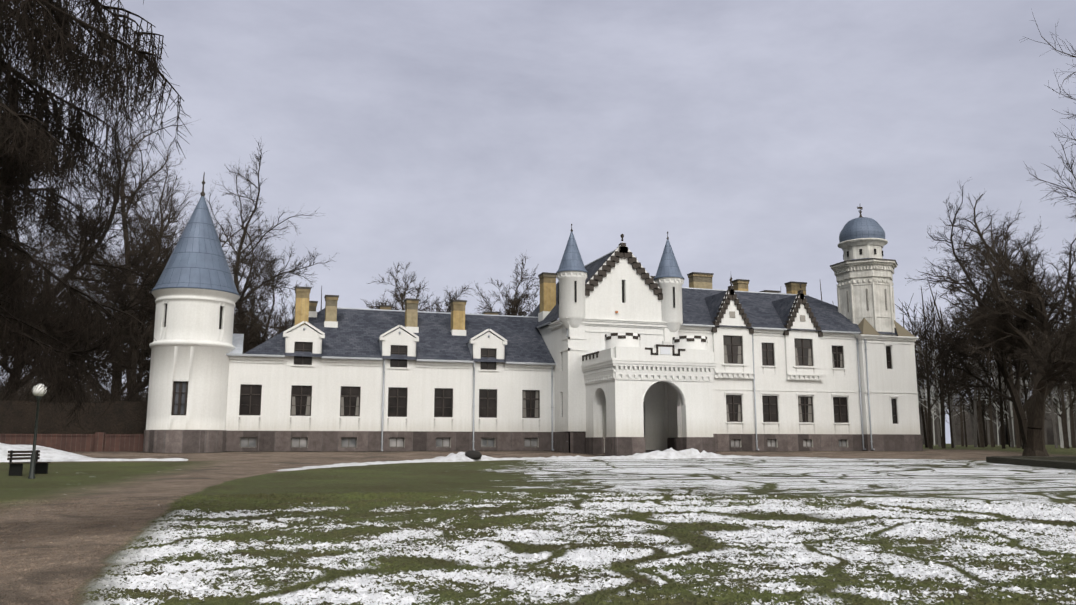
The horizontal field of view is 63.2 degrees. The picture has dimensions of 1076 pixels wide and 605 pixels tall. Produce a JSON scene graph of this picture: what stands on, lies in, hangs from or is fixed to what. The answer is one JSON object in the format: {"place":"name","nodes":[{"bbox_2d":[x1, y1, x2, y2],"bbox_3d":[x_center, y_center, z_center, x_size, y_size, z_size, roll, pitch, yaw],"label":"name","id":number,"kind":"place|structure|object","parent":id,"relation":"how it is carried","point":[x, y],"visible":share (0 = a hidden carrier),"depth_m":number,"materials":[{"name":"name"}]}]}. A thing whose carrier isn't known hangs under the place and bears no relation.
{"place":"outdoors","nodes":[
{"label":"outdoors","id":0,"kind":"place"},
{"bbox_2d":[143,172,240,452],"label":"round tower","id":1,"kind":"structure","parent":0,"point":[195,293],"depth_m":52.37,"materials":[{"name":"white paint"}]},
{"bbox_2d":[0,444,1075,604],"bbox_3d":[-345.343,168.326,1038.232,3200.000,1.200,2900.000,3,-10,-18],"label":"ground","id":2,"kind":"structure","parent":0,"point":[958,472],"depth_m":27.48,"materials":[{"name":"white snow"}]},
{"bbox_2d":[7,450,50,475],"bbox_3d":[-18.791,5.930,32.291,0.500,0.950,1.700,-1,-9,6],"label":"park bench","id":3,"kind":"object","parent":2,"relation":"on","point":[15,468],"visible":0.9,"depth_m":31.98,"materials":[{"name":"brown wood"}]},
{"bbox_2d":[28,384,46,478],"bbox_3d":[-17.412,4.468,30.306,0.460,3.310,0.460,3,-10,-18],"label":"park lamp","id":4,"kind":"object","parent":2,"relation":"on","point":[37,393],"visible":0.79,"depth_m":30.28,"materials":[{"name":"black metal"}]},
{"bbox_2d":[0,443,91,461],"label":"snow pile","id":5,"kind":"object","parent":2,"relation":"on","point":[48,453],"visible":0.67,"depth_m":42.63,"materials":[{"name":"white snow"}]},
{"bbox_2d":[0,206,103,361],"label":"tree","id":6,"kind":"object","parent":2,"relation":"on","point":[46,241],"visible":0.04,"depth_m":63.97,"materials":[{"name":"brown plant"}]},
{"bbox_2d":[1,345,137,400],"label":"wood","id":7,"kind":"object","parent":2,"relation":"on","point":[75,384],"visible":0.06,"depth_m":93.73,"materials":[{"name":"brown plant"}]},
{"bbox_2d":[0,432,143,451],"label":"fence","id":8,"kind":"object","parent":2,"relation":"on","point":[100,442],"depth_m":51.21,"materials":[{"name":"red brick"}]},
{"bbox_2d":[0,395,147,433],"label":"beech hedge","id":9,"kind":"object","parent":2,"relation":"on","point":[51,420],"visible":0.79,"depth_m":51.99,"materials":[{"name":"brown plant"}]},
{"bbox_2d":[0,362,148,430],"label":"thicket","id":10,"kind":"object","parent":2,"relation":"on","point":[102,399],"visible":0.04,"depth_m":54.00,"materials":[{"name":"brown plant"}]},
{"bbox_2d":[0,94,170,399],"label":"tree","id":11,"kind":"object","parent":2,"relation":"on","point":[110,286],"visible":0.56,"depth_m":56.55,"materials":[{"name":"brown plant"}]},
{"bbox_2d":[0,0,191,432],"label":"larch tree","id":12,"kind":"object","parent":2,"relation":"on","point":[30,146],"visible":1,"depth_m":12.63,"materials":[{"name":"brown plant"}]},
{"bbox_2d":[20,458,187,461],"bbox_3d":[-32.459,6.945,38.835,31.500,0.492,2.246,3,-10,-18],"label":"snow patch","id":13,"kind":"object","parent":2,"relation":"on","point":[106,459],"visible":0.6,"depth_m":42.83,"materials":[{"name":"white snow"}]},
{"bbox_2d":[11,114,263,397],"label":"tree","id":14,"kind":"object","parent":2,"relation":"on","point":[165,255],"visible":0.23,"depth_m":65.65,"materials":[{"name":"brown plant"}]},
{"bbox_2d":[35,168,268,398],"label":"tree","id":15,"kind":"object","parent":2,"relation":"on","point":[134,243],"visible":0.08,"depth_m":77.94,"materials":[{"name":"brown plant"}]},
{"bbox_2d":[176,138,335,353],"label":"tree","id":16,"kind":"object","parent":2,"relation":"on","point":[251,326],"visible":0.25,"depth_m":73.45,"materials":[{"name":"brown plant"}]},
{"bbox_2d":[258,287,439,340],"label":"wood","id":17,"kind":"object","parent":2,"relation":"on","point":[321,305],"depth_m":110.21,"materials":[{"name":"plant"}]},
{"bbox_2d":[225,286,555,450],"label":"castle wing","id":18,"kind":"structure","parent":2,"relation":"on","point":[331,376],"depth_m":57.34,"materials":[{"name":"white paint"}]},
{"bbox_2d":[361,262,447,311],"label":"tree","id":19,"kind":"object","parent":2,"relation":"on","point":[400,301],"visible":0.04,"depth_m":94.35,"materials":[{"name":"brown plant"}]},
{"bbox_2d":[431,282,481,313],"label":"tree","id":20,"kind":"object","parent":2,"relation":"on","point":[448,303],"visible":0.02,"depth_m":105.44,"materials":[{"name":"brown plant"}]},
{"bbox_2d":[474,253,539,315],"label":"tree","id":21,"kind":"object","parent":2,"relation":"on","point":[514,303],"visible":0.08,"depth_m":96.87,"materials":[{"name":"brown plant"}]},
{"bbox_2d":[132,450,902,455],"bbox_3d":[3.306,9.979,57.803,56.720,0.363,13.340,3,-10,-18],"label":"damp strip","id":22,"kind":"object","parent":2,"relation":"on","point":[389,451],"visible":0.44,"depth_m":53.42,"materials":[{"name":"black"}]},
{"bbox_2d":[0,372,1071,444],"bbox_3d":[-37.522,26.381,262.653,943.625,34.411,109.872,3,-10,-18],"label":"wood","id":23,"kind":"object","parent":2,"relation":"on","point":[1048,432],"depth_m":285.64,"materials":[{"name":"black plant"}]},
{"bbox_2d":[0,491,1075,604],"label":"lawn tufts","id":24,"kind":"object","parent":2,"relation":"on","point":[380,563],"visible":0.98,"depth_m":12.23,"materials":[{"name":"green plant"}]},
{"bbox_2d":[277,448,817,470],"bbox_3d":[2.004,8.362,47.532,34.950,0.929,7.030,6,-11,-32],"label":"snow bank","id":25,"kind":"object","parent":2,"relation":"on","point":[670,453],"visible":0.81,"depth_m":49.34,"materials":[{"name":"white snow"}]},
{"bbox_2d":[465,450,481,458],"bbox_3d":[-3.427,8.088,46.416,0.950,0.460,0.975,3,-10,-18],"label":"dark stone","id":26,"kind":"object","parent":25,"relation":"on","point":[472,454],"visible":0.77,"depth_m":46.07,"materials":[{"name":"black stone"}]},
{"bbox_2d":[529,224,717,455],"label":"castle block","id":27,"kind":"structure","parent":2,"relation":"on","point":[633,373],"depth_m":58.00,"materials":[{"name":"white paint"}]},
{"bbox_2d":[651,272,914,450],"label":"castle wing","id":28,"kind":"structure","parent":2,"relation":"on","point":[786,375],"depth_m":64.56,"materials":[{"name":"white paint"}]},
{"bbox_2d":[780,278,1075,448],"bbox_3d":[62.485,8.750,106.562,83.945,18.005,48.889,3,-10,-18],"label":"wood","id":29,"kind":"object","parent":2,"relation":"on","point":[923,389],"visible":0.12,"depth_m":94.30,"materials":[{"name":"brown plant"}]},
{"bbox_2d":[896,177,1075,455],"bbox_3d":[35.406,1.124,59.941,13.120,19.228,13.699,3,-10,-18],"label":"oak tree","id":30,"kind":"object","parent":2,"relation":"on","point":[1047,378],"visible":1,"depth_m":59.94,"materials":[{"name":"brown plant"}]},
{"bbox_2d":[986,456,1075,469],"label":"grass patch","id":31,"kind":"object","parent":2,"relation":"on","point":[1064,462],"visible":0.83,"depth_m":46.68,"materials":[{"name":"green plant"}]},
{"bbox_2d":[1021,9,1075,257],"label":"tree","id":32,"kind":"object","parent":2,"relation":"on","point":[1067,164],"visible":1,"depth_m":41.81,"materials":[{"name":"brown plant"}]},
{"bbox_2d":[0,0,1075,443],"label":"sky","id":33,"kind":"structure","parent":0,"point":[455,140],"materials":[{"name":"grey"}]},
{"bbox_2d":[830,207,922,450],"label":"tower","id":34,"kind":"structure","parent":0,"point":[863,271],"depth_m":67.33,"materials":[{"name":"white paint"}]}
]}

